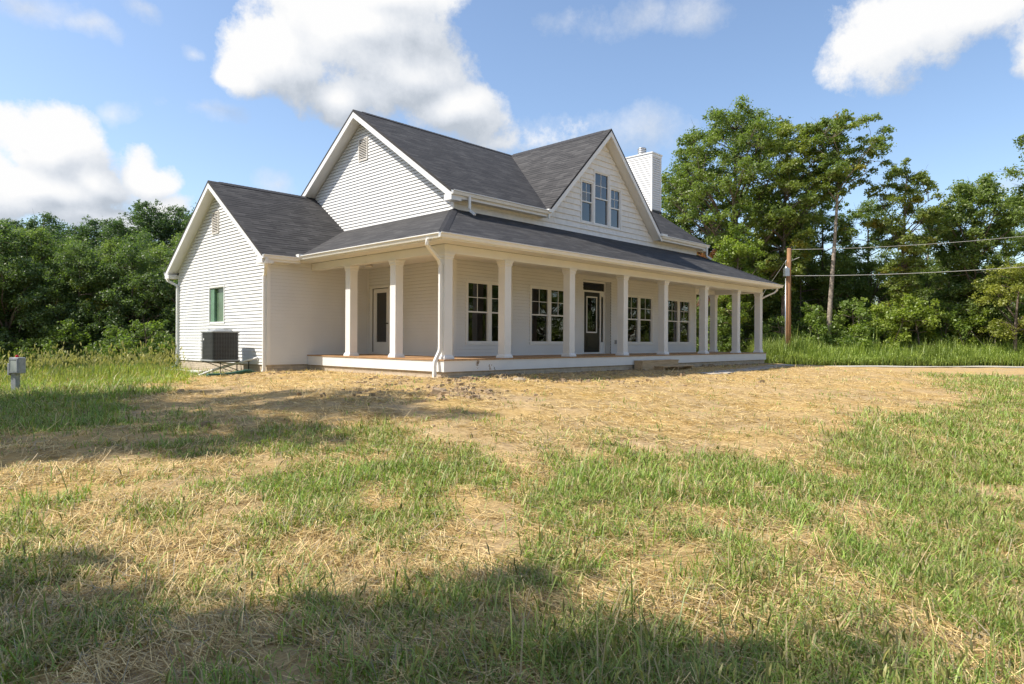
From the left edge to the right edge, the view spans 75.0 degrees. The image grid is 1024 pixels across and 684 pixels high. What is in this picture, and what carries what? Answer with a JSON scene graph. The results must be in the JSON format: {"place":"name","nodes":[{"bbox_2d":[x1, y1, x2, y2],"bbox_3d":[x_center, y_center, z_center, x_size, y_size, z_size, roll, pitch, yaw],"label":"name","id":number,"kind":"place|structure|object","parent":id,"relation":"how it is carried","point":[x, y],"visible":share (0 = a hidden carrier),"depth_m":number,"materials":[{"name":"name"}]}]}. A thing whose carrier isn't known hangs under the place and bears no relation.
{"place":"outdoors","nodes":[
{"label":"outdoors","id":0,"kind":"place"},
{"bbox_2d":[0,362,1023,683],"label":"grass","id":1,"kind":"structure","parent":0,"point":[102,412],"depth_m":4.86,"materials":[{"name":"green plant"}]},
{"bbox_2d":[0,351,1023,683],"bbox_3d":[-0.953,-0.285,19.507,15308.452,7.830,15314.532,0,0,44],"label":"ground","id":2,"kind":"structure","parent":0,"point":[540,409],"depth_m":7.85,"materials":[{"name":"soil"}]},
{"bbox_2d":[0,274,19,345],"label":"forest tree","id":3,"kind":"object","parent":2,"relation":"on","point":[2,314],"visible":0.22,"depth_m":44.86,"materials":[{"name":"green plant"}]},
{"bbox_2d":[0,327,25,367],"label":"shrub","id":4,"kind":"object","parent":2,"relation":"on","point":[18,335],"visible":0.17,"depth_m":44.05,"materials":[{"name":"green plant"}]},
{"bbox_2d":[0,325,30,352],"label":"shrub","id":5,"kind":"object","parent":2,"relation":"on","point":[16,337],"visible":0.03,"depth_m":44.95,"materials":[{"name":"green plant"}]},
{"bbox_2d":[7,355,25,390],"bbox_3d":[-11.730,0.860,15.784,0.325,1.112,0.225,0,0,12],"label":"utility pedestal","id":6,"kind":"object","parent":2,"relation":"on","point":[16,366],"visible":0.9,"depth_m":15.73,"materials":[{"name":"grey plastic"}]},
{"bbox_2d":[1,217,34,239],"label":"forest tree","id":7,"kind":"object","parent":2,"relation":"on","point":[16,222],"visible":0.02,"depth_m":83.17,"materials":[{"name":"green plant"}]},
{"bbox_2d":[0,337,53,372],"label":"shrub","id":8,"kind":"object","parent":2,"relation":"on","point":[23,343],"visible":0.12,"depth_m":42.89,"materials":[{"name":"green plant"}]},
{"bbox_2d":[1,224,56,322],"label":"forest tree","id":9,"kind":"object","parent":2,"relation":"on","point":[23,229],"depth_m":60.53,"materials":[{"name":"green plant"}]},
{"bbox_2d":[0,219,69,370],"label":"forest tree","id":10,"kind":"object","parent":2,"relation":"on","point":[8,245],"visible":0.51,"depth_m":44.19,"materials":[{"name":"green plant"}]},
{"bbox_2d":[15,208,68,241],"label":"forest tree","id":11,"kind":"object","parent":2,"relation":"on","point":[48,218],"visible":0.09,"depth_m":84.96,"materials":[{"name":"green plant"}]},
{"bbox_2d":[0,225,85,366],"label":"forest tree","id":12,"kind":"object","parent":2,"relation":"on","point":[46,252],"visible":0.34,"depth_m":45.78,"materials":[{"name":"green plant"}]},
{"bbox_2d":[29,333,66,368],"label":"shrub","id":13,"kind":"object","parent":2,"relation":"on","point":[33,358],"visible":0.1,"depth_m":43.83,"materials":[{"name":"green plant"}]},
{"bbox_2d":[12,324,102,369],"bbox_3d":[-29.186,1.385,43.128,3.491,5.047,5.365,0,0,35],"label":"shrub","id":14,"kind":"object","parent":2,"relation":"on","point":[60,333],"visible":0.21,"depth_m":42.68,"materials":[{"name":"green plant"}]},
{"bbox_2d":[36,234,87,339],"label":"forest tree","id":15,"kind":"object","parent":2,"relation":"on","point":[66,242],"visible":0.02,"depth_m":61.79,"materials":[{"name":"green plant"}]},
{"bbox_2d":[39,222,98,260],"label":"forest tree","id":16,"kind":"object","parent":2,"relation":"on","point":[69,232],"visible":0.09,"depth_m":83.33,"materials":[{"name":"green plant"}]},
{"bbox_2d":[32,318,113,369],"bbox_3d":[-28.688,1.143,43.900,5.777,5.435,3.760,0,0,17],"label":"shrub","id":17,"kind":"object","parent":2,"relation":"on","point":[70,324],"visible":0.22,"depth_m":43.45,"materials":[{"name":"green plant"}]},
{"bbox_2d":[20,237,131,366],"bbox_3d":[-30.227,-1.848,46.006,6.868,10.908,6.314,0,0,14],"label":"forest tree","id":18,"kind":"object","parent":2,"relation":"on","point":[86,258],"visible":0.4,"depth_m":45.06,"materials":[{"name":"green plant"}]},
{"bbox_2d":[57,214,113,261],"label":"forest tree","id":19,"kind":"object","parent":2,"relation":"on","point":[91,227],"visible":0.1,"depth_m":84.87,"materials":[{"name":"green plant"}]},
{"bbox_2d":[70,335,102,367],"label":"shrub","id":20,"kind":"object","parent":2,"relation":"on","point":[91,345],"visible":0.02,"depth_m":44.54,"materials":[{"name":"green plant"}]},
{"bbox_2d":[76,247,127,321],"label":"forest tree","id":21,"kind":"object","parent":2,"relation":"on","point":[99,258],"visible":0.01,"depth_m":59.66,"materials":[{"name":"green plant"}]},
{"bbox_2d":[66,235,146,340],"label":"forest tree","id":22,"kind":"object","parent":2,"relation":"on","point":[108,248],"visible":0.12,"depth_m":47.06,"materials":[{"name":"green plant"}]},
{"bbox_2d":[69,329,144,367],"bbox_3d":[-26.241,1.419,43.828,4.952,4.659,3.222,0,0,-21],"label":"shrub","id":23,"kind":"object","parent":2,"relation":"on","point":[108,340],"visible":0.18,"depth_m":43.23,"materials":[{"name":"green plant"}]},
{"bbox_2d":[87,216,136,255],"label":"forest tree","id":24,"kind":"object","parent":2,"relation":"on","point":[104,236],"visible":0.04,"depth_m":83.42,"materials":[{"name":"green plant"}]},
{"bbox_2d":[77,238,175,364],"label":"forest tree","id":25,"kind":"object","parent":2,"relation":"on","point":[137,265],"visible":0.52,"depth_m":45.70,"materials":[{"name":"green plant"}]},
{"bbox_2d":[98,324,154,366],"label":"shrub","id":26,"kind":"object","parent":2,"relation":"on","point":[111,329],"visible":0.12,"depth_m":44.26,"materials":[{"name":"green plant"}]},
{"bbox_2d":[96,226,171,337],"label":"forest tree","id":27,"kind":"object","parent":2,"relation":"on","point":[144,237],"visible":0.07,"depth_m":60.34,"materials":[{"name":"green plant"}]},
{"bbox_2d":[98,319,175,366],"bbox_3d":[-23.345,1.185,42.888,3.760,5.435,5.777,0,0,31],"label":"shrub","id":28,"kind":"object","parent":2,"relation":"on","point":[126,339],"visible":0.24,"depth_m":42.29,"materials":[{"name":"green plant"}]},
{"bbox_2d":[102,199,181,276],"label":"forest tree","id":29,"kind":"object","parent":2,"relation":"on","point":[144,219],"visible":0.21,"depth_m":82.28,"materials":[{"name":"green plant"}]},
{"bbox_2d":[127,244,175,344],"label":"forest tree","id":30,"kind":"object","parent":2,"relation":"on","point":[156,254],"visible":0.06,"depth_m":49.21,"materials":[{"name":"green plant"}]},
{"bbox_2d":[131,233,181,364],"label":"forest tree","id":31,"kind":"object","parent":2,"relation":"on","point":[167,292],"visible":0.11,"depth_m":46.37,"materials":[{"name":"green plant"}]},
{"bbox_2d":[150,336,175,363],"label":"shrub","id":32,"kind":"object","parent":2,"relation":"on","point":[154,344],"visible":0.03,"depth_m":43.79,"materials":[{"name":"green plant"}]},
{"bbox_2d":[145,231,183,328],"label":"forest tree","id":33,"kind":"object","parent":2,"relation":"on","point":[173,241],"visible":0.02,"depth_m":59.29,"materials":[{"name":"green plant"}]},
{"bbox_2d":[154,329,175,364],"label":"shrub","id":34,"kind":"object","parent":2,"relation":"on","point":[167,344],"visible":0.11,"depth_m":42.27,"materials":[{"name":"green plant"}]},
{"bbox_2d":[154,331,175,361],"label":"shrub","id":35,"kind":"object","parent":2,"relation":"on","point":[169,336],"visible":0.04,"depth_m":45.09,"materials":[{"name":"green plant"}]},
{"bbox_2d":[151,204,190,246],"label":"forest tree","id":36,"kind":"object","parent":2,"relation":"on","point":[176,221],"visible":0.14,"depth_m":84.01,"materials":[{"name":"green plant"}]},
{"bbox_2d":[165,202,196,250],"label":"forest tree","id":37,"kind":"object","parent":2,"relation":"on","point":[184,224],"visible":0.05,"depth_m":82.99,"materials":[{"name":"green plant"}]},
{"bbox_2d":[200,328,249,372],"bbox_3d":[-8.688,0.359,20.192,0.964,1.541,1.133,0,0,44],"label":"air conditioner","id":38,"kind":"object","parent":2,"relation":"on","point":[218,345],"visible":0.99,"depth_m":19.78,"materials":[{"name":"metal"}]},
{"bbox_2d":[206,369,260,376],"bbox_3d":[-7.724,0.895,18.689,0.199,0.214,2.144,0,0,21],"label":"drain hose","id":39,"kind":"object","parent":2,"relation":"on","point":[231,373],"visible":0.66,"depth_m":18.47,"materials":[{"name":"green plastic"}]},
{"bbox_2d":[164,109,783,378],"bbox_3d":[-0.459,-3.591,26.917,14.560,11.200,20.548,0,0,44],"label":"farmhouse","id":40,"kind":"object","parent":2,"relation":"on","point":[384,246],"visible":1,"depth_m":21.55,"materials":[{"name":"white wood"}]},
{"bbox_2d":[208,285,226,323],"bbox_3d":[-9.751,-1.229,22.145,1.260,1.260,0.132,0,0,44],"label":"window","id":41,"kind":"structure","parent":40,"relation":"in","point":[216,293],"depth_m":22.31,"materials":[{"name":"glass"}]},
{"bbox_2d":[199,357,257,374],"bbox_3d":[-9.171,0.811,20.315,3.206,0.754,0.087,0,0,13],"label":"white pipe","id":42,"kind":"object","parent":40,"relation":"attached to","point":[235,363],"visible":0.58,"depth_m":20.12,"materials":[{"name":"plastic"}]},
{"bbox_2d":[373,288,387,351],"bbox_3d":[-4.252,-0.691,21.675,0.900,2.080,0.106,0,0,44],"label":"side door","id":43,"kind":"structure","parent":40,"relation":"in","point":[380,296],"depth_m":21.75,"materials":[{"name":"white glass"}]},
{"bbox_2d":[465,279,512,344],"bbox_3d":[-0.692,-0.881,20.202,0.102,1.920,1.960,0,0,44],"label":"window","id":44,"kind":"structure","parent":40,"relation":"in","point":[481,303],"depth_m":20.02,"materials":[{"name":"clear glass"}]},
{"bbox_2d":[529,285,562,344],"bbox_3d":[1.228,-0.874,22.185,0.102,1.920,1.960,0,0,44],"label":"window","id":45,"kind":"structure","parent":40,"relation":"in","point":[546,303],"depth_m":22.11,"materials":[{"name":"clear glass"}]},
{"bbox_2d":[580,178,593,224],"bbox_3d":[2.635,-4.950,23.605,0.110,1.536,0.756,0,0,44],"label":"window","id":46,"kind":"structure","parent":40,"relation":"in","point":[587,187],"depth_m":23.66,"materials":[{"name":"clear glass"}]},
{"bbox_2d":[584,292,598,351],"bbox_3d":[2.893,-0.720,24.226,0.107,2.160,0.930,0,0,44],"label":"front door","id":47,"kind":"structure","parent":40,"relation":"in","point":[591,304],"depth_m":24.25,"materials":[{"name":"black glass"}]},
{"bbox_2d":[594,169,609,227],"bbox_3d":[3.234,-5.173,24.222,0.110,1.986,0.956,0,0,44],"label":"window","id":48,"kind":"structure","parent":40,"relation":"in","point":[601,180],"depth_m":24.29,"materials":[{"name":"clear glass"}]},
{"bbox_2d":[610,187,621,230],"bbox_3d":[3.824,-4.946,24.833,0.110,1.536,0.736,0,0,44],"label":"window","id":49,"kind":"structure","parent":40,"relation":"in","point":[615,194],"depth_m":24.92,"materials":[{"name":"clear glass"}]},
{"bbox_2d":[628,294,653,344],"bbox_3d":[4.935,-0.863,26.014,0.102,1.920,1.980,0,0,44],"label":"window","id":50,"kind":"structure","parent":40,"relation":"in","point":[640,307],"depth_m":26.08,"materials":[{"name":"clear glass"}]},
{"bbox_2d":[668,298,690,343],"bbox_3d":[7.015,-0.856,28.162,0.102,1.920,1.980,0,0,44],"label":"window","id":51,"kind":"structure","parent":40,"relation":"in","point":[679,310],"depth_m":28.16,"materials":[{"name":"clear glass"}]},
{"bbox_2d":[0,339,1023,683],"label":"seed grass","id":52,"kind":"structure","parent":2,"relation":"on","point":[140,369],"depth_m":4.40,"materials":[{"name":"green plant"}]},
{"bbox_2d":[513,377,525,381],"bbox_3d":[0.153,0.880,15.209,0.354,0.168,0.272,0,0,33],"label":"rock","id":53,"kind":"object","parent":2,"relation":"on","point":[519,378],"visible":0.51,"depth_m":15.12,"materials":[{"name":"beige stone"}]},
{"bbox_2d":[117,363,1022,496],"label":"soil clods","id":54,"kind":"object","parent":2,"relation":"on","point":[441,392],"visible":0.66,"depth_m":13.81,"materials":[{"name":"soil"}]},
{"bbox_2d":[634,359,693,369],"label":"wooden steps","id":55,"kind":"structure","parent":2,"relation":"on","point":[671,364],"depth_m":22.12,"materials":[{"name":"grey wood"}]},
{"bbox_2d":[661,160,720,298],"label":"broadleaf tree","id":56,"kind":"object","parent":2,"relation":"on","point":[664,205],"visible":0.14,"depth_m":56.22,"materials":[{"name":"green plant"}]},
{"bbox_2d":[697,249,716,306],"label":"tree","id":57,"kind":"object","parent":2,"relation":"on","point":[701,254],"visible":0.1,"depth_m":46.77,"materials":[{"name":"green plant"}]},
{"bbox_2d":[697,372,721,374],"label":"paving slab","id":58,"kind":"structure","parent":2,"relation":"on","point":[709,373],"depth_m":21.20,"materials":[{"name":"concrete"}]},
{"bbox_2d":[696,221,724,320],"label":"broadleaf tree","id":59,"kind":"object","parent":2,"relation":"on","point":[711,245],"visible":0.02,"depth_m":56.87,"materials":[{"name":"green plant"}]},
{"bbox_2d":[696,255,725,349],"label":"understorey tree","id":60,"kind":"object","parent":2,"relation":"on","point":[697,324],"visible":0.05,"depth_m":53.58,"materials":[{"name":"green plant"}]},
{"bbox_2d":[696,297,741,351],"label":"shrub","id":61,"kind":"object","parent":2,"relation":"on","point":[724,328],"visible":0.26,"depth_m":51.01,"materials":[{"name":"green plant"}]},
{"bbox_2d":[708,220,768,325],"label":"tree","id":62,"kind":"object","parent":2,"relation":"on","point":[737,247],"visible":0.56,"depth_m":47.77,"materials":[{"name":"green plant"}]},
{"bbox_2d":[661,94,826,320],"bbox_3d":[17.477,-8.678,53.038,14.638,21.347,13.542,0,0,44],"label":"broadleaf tree","id":63,"kind":"object","parent":2,"relation":"on","point":[748,136],"visible":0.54,"depth_m":50.54,"materials":[{"name":"green plant"}]},
{"bbox_2d":[708,297,780,351],"bbox_3d":[17.810,-0.667,51.680,6.042,5.684,3.931,0,0,10],"label":"shrub","id":64,"kind":"object","parent":2,"relation":"on","point":[745,344],"visible":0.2,"depth_m":51.28,"materials":[{"name":"green plant"}]},
{"bbox_2d":[745,325,775,351],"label":"shrub","id":65,"kind":"object","parent":2,"relation":"on","point":[769,334],"visible":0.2,"depth_m":48.08,"materials":[{"name":"green plant"}]},
{"bbox_2d":[727,256,800,343],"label":"understorey tree","id":66,"kind":"object","parent":2,"relation":"on","point":[765,315],"visible":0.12,"depth_m":52.37,"materials":[{"name":"green plant"}]},
{"bbox_2d":[752,315,811,345],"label":"shrub","id":67,"kind":"object","parent":2,"relation":"on","point":[780,323],"visible":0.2,"depth_m":48.00,"materials":[{"name":"green plant"}]},
{"bbox_2d":[733,115,833,340],"bbox_3d":[20.446,-7.371,50.035,7.341,18.787,6.390,0,0,44],"label":"locust tree","id":68,"kind":"object","parent":2,"relation":"on","point":[793,182],"visible":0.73,"depth_m":49.03,"materials":[{"name":"green plant"}]},
{"bbox_2d":[783,248,799,346],"bbox_3d":[18.799,-2.151,44.929,1.060,8.334,0.466,0,0,0],"label":"power pole","id":69,"kind":"object","parent":2,"relation":"on","point":[787,271],"visible":0.88,"depth_m":44.86,"materials":[{"name":"wood"}]},
{"bbox_2d":[791,236,1022,249],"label":"power line","id":70,"kind":"object","parent":69,"relation":"attached to","point":[908,245],"visible":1,"depth_m":41.32,"materials":[{"name":"metal"}]},
{"bbox_2d":[806,267,1018,275],"bbox_3d":[25.851,-4.394,40.492,16.934,0.347,0.034,0,0,32],"label":"power line","id":71,"kind":"object","parent":69,"relation":"attached to","point":[905,273],"visible":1,"depth_m":41.38,"materials":[{"name":"metal"}]},
{"bbox_2d":[763,211,842,330],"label":"broadleaf tree","id":72,"kind":"object","parent":2,"relation":"on","point":[820,240],"visible":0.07,"depth_m":55.31,"materials":[{"name":"green plant"}]},
{"bbox_2d":[763,252,843,340],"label":"understorey tree","id":73,"kind":"object","parent":2,"relation":"on","point":[810,269],"visible":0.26,"depth_m":52.02,"materials":[{"name":"green plant"}]},
{"bbox_2d":[784,302,833,346],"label":"shrub","id":74,"kind":"object","parent":2,"relation":"on","point":[815,312],"visible":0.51,"depth_m":47.27,"materials":[{"name":"green plant"}]},
{"bbox_2d":[791,190,877,344],"bbox_3d":[25.713,-5.554,54.947,7.682,15.212,7.839,0,0,44],"label":"broadleaf tree","id":75,"kind":"object","parent":2,"relation":"on","point":[852,284],"visible":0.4,"depth_m":53.80,"materials":[{"name":"green plant"}]},
{"bbox_2d":[821,319,847,342],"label":"shrub","id":76,"kind":"object","parent":2,"relation":"on","point":[827,336],"visible":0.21,"depth_m":47.57,"materials":[{"name":"green plant"}]},
{"bbox_2d":[810,254,858,324],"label":"tree","id":77,"kind":"object","parent":2,"relation":"on","point":[837,286],"depth_m":72.44,"materials":[{"name":"green plant"}]},
{"bbox_2d":[795,108,896,334],"bbox_3d":[23.574,-7.295,48.001,6.257,18.660,6.113,0,0,7],"label":"slender tree","id":78,"kind":"object","parent":2,"relation":"on","point":[832,135],"visible":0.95,"depth_m":47.11,"materials":[{"name":"green plant"}]},
{"bbox_2d":[819,297,885,348],"bbox_3d":[24.518,-0.436,47.073,4.132,5.617,4.087,0,0,-17],"label":"shrub","id":79,"kind":"object","parent":2,"relation":"on","point":[858,334],"visible":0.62,"depth_m":46.87,"materials":[{"name":"green plant"}]},
{"bbox_2d":[832,269,885,343],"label":"understorey tree","id":80,"kind":"object","parent":2,"relation":"on","point":[874,283],"visible":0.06,"depth_m":56.24,"materials":[{"name":"green plant"}]},
{"bbox_2d":[820,196,918,343],"bbox_3d":[29.922,-5.209,56.062,7.448,14.451,7.298,0,0,-3],"label":"broadleaf tree","id":81,"kind":"object","parent":2,"relation":"on","point":[867,210],"visible":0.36,"depth_m":55.08,"materials":[{"name":"green plant"}]},
{"bbox_2d":[851,302,902,349],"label":"shrub","id":82,"kind":"object","parent":2,"relation":"on","point":[885,325],"visible":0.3,"depth_m":46.87,"materials":[{"name":"green plant"}]},
{"bbox_2d":[745,325,1023,365],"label":"roadside weeds","id":83,"kind":"object","parent":2,"relation":"on","point":[797,352],"visible":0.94,"depth_m":44.14,"materials":[{"name":"green plant"}]},
{"bbox_2d":[865,282,906,343],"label":"understorey tree","id":84,"kind":"object","parent":2,"relation":"on","point":[882,303],"visible":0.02,"depth_m":59.63,"materials":[{"name":"green plant"}]},
{"bbox_2d":[859,157,951,348],"bbox_3d":[28.170,-5.588,47.809,5.562,15.309,5.793,0,0,16],"label":"vine covered tree","id":85,"kind":"object","parent":2,"relation":"on","point":[902,263],"visible":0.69,"depth_m":47.37,"materials":[{"name":"green plant"}]},
{"bbox_2d":[875,291,941,350],"bbox_3d":[27.791,-0.681,47.169,5.037,5.837,4.092,0,0,-4],"label":"shrub","id":86,"kind":"object","parent":2,"relation":"on","point":[930,319],"visible":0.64,"depth_m":46.50,"materials":[{"name":"green plant"}]},
{"bbox_2d":[881,288,964,349],"bbox_3d":[28.724,-0.775,47.797,4.270,6.091,5.256,0,0,-34],"label":"shrub","id":87,"kind":"object","parent":2,"relation":"on","point":[928,310],"visible":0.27,"depth_m":47.04,"materials":[{"name":"green plant"}]},
{"bbox_2d":[878,205,967,344],"bbox_3d":[35.279,-4.962,56.953,7.068,13.995,7.212,0,0,-22],"label":"broadleaf tree","id":88,"kind":"object","parent":2,"relation":"on","point":[921,278],"visible":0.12,"depth_m":56.49,"materials":[{"name":"green plant"}]},
{"bbox_2d":[910,275,944,341],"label":"understorey tree","id":89,"kind":"object","parent":2,"relation":"on","point":[936,287],"visible":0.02,"depth_m":57.88,"materials":[{"name":"green plant"}]},
{"bbox_2d":[915,300,973,348],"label":"shrub","id":90,"kind":"object","parent":2,"relation":"on","point":[959,328],"visible":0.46,"depth_m":47.26,"materials":[{"name":"green plant"}]},
{"bbox_2d":[919,247,979,342],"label":"broadleaf tree","id":91,"kind":"object","parent":2,"relation":"on","point":[938,269],"visible":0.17,"depth_m":52.19,"materials":[{"name":"green plant"}]},
{"bbox_2d":[919,172,1023,344],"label":"vine covered tree","id":92,"kind":"object","parent":2,"relation":"on","point":[970,256],"visible":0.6,"depth_m":47.57,"materials":[{"name":"green plant"}]},
{"bbox_2d":[944,302,1003,349],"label":"shrub","id":93,"kind":"object","parent":2,"relation":"on","point":[976,324],"visible":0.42,"depth_m":46.77,"materials":[{"name":"green plant"}]},
{"bbox_2d":[964,313,1022,347],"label":"shrub","id":94,"kind":"object","parent":2,"relation":"on","point":[986,338],"visible":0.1,"depth_m":47.76,"materials":[{"name":"green plant"}]},
{"bbox_2d":[971,327,1020,347],"bbox_3d":[34.177,0.193,46.844,4.883,2.964,3.299,0,0,0],"label":"dead brush","id":95,"kind":"object","parent":2,"relation":"on","point":[991,339],"visible":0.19,"depth_m":46.86,"materials":[{"name":"brown plant"}]},
{"bbox_2d":[969,258,1023,352],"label":"tree","id":96,"kind":"object","parent":2,"relation":"on","point":[994,290],"visible":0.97,"depth_m":44.68,"materials":[{"name":"green plant"}]},
{"bbox_2d":[976,215,1023,342],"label":"broadleaf tree","id":97,"kind":"object","parent":2,"relation":"on","point":[1004,259],"visible":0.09,"depth_m":56.16,"materials":[{"name":"green plant"}]},
{"bbox_2d":[983,265,1023,339],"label":"understorey tree","id":98,"kind":"object","parent":2,"relation":"on","point":[1022,295],"visible":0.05,"depth_m":55.36,"materials":[{"name":"green plant"}]},
{"bbox_2d":[996,303,1023,343],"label":"shrub","id":99,"kind":"object","parent":2,"relation":"on","point":[1021,308],"visible":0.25,"depth_m":47.30,"materials":[{"name":"green plant"}]},
{"bbox_2d":[998,134,1023,243],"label":"broadleaf tree","id":100,"kind":"object","parent":2,"relation":"on","point":[1018,199],"visible":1,"depth_m":42.90,"materials":[{"name":"green plant"}]},
{"bbox_2d":[1007,275,1023,325],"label":"understorey tree","id":101,"kind":"object","parent":2,"relation":"on","point":[1014,308],"visible":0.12,"depth_m":55.04,"materials":[{"name":"green plant"}]},
{"bbox_2d":[0,0,1023,321],"label":"sky","id":102,"kind":"structure","parent":0,"point":[106,106],"materials":[{"name":"blue"}]},
{"bbox_2d":[837,365,1023,367],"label":"gravel road","id":103,"kind":"structure","parent":0,"point":[928,366],"depth_m":42.13,"materials":[{"name":"grey gravel"}]}
]}

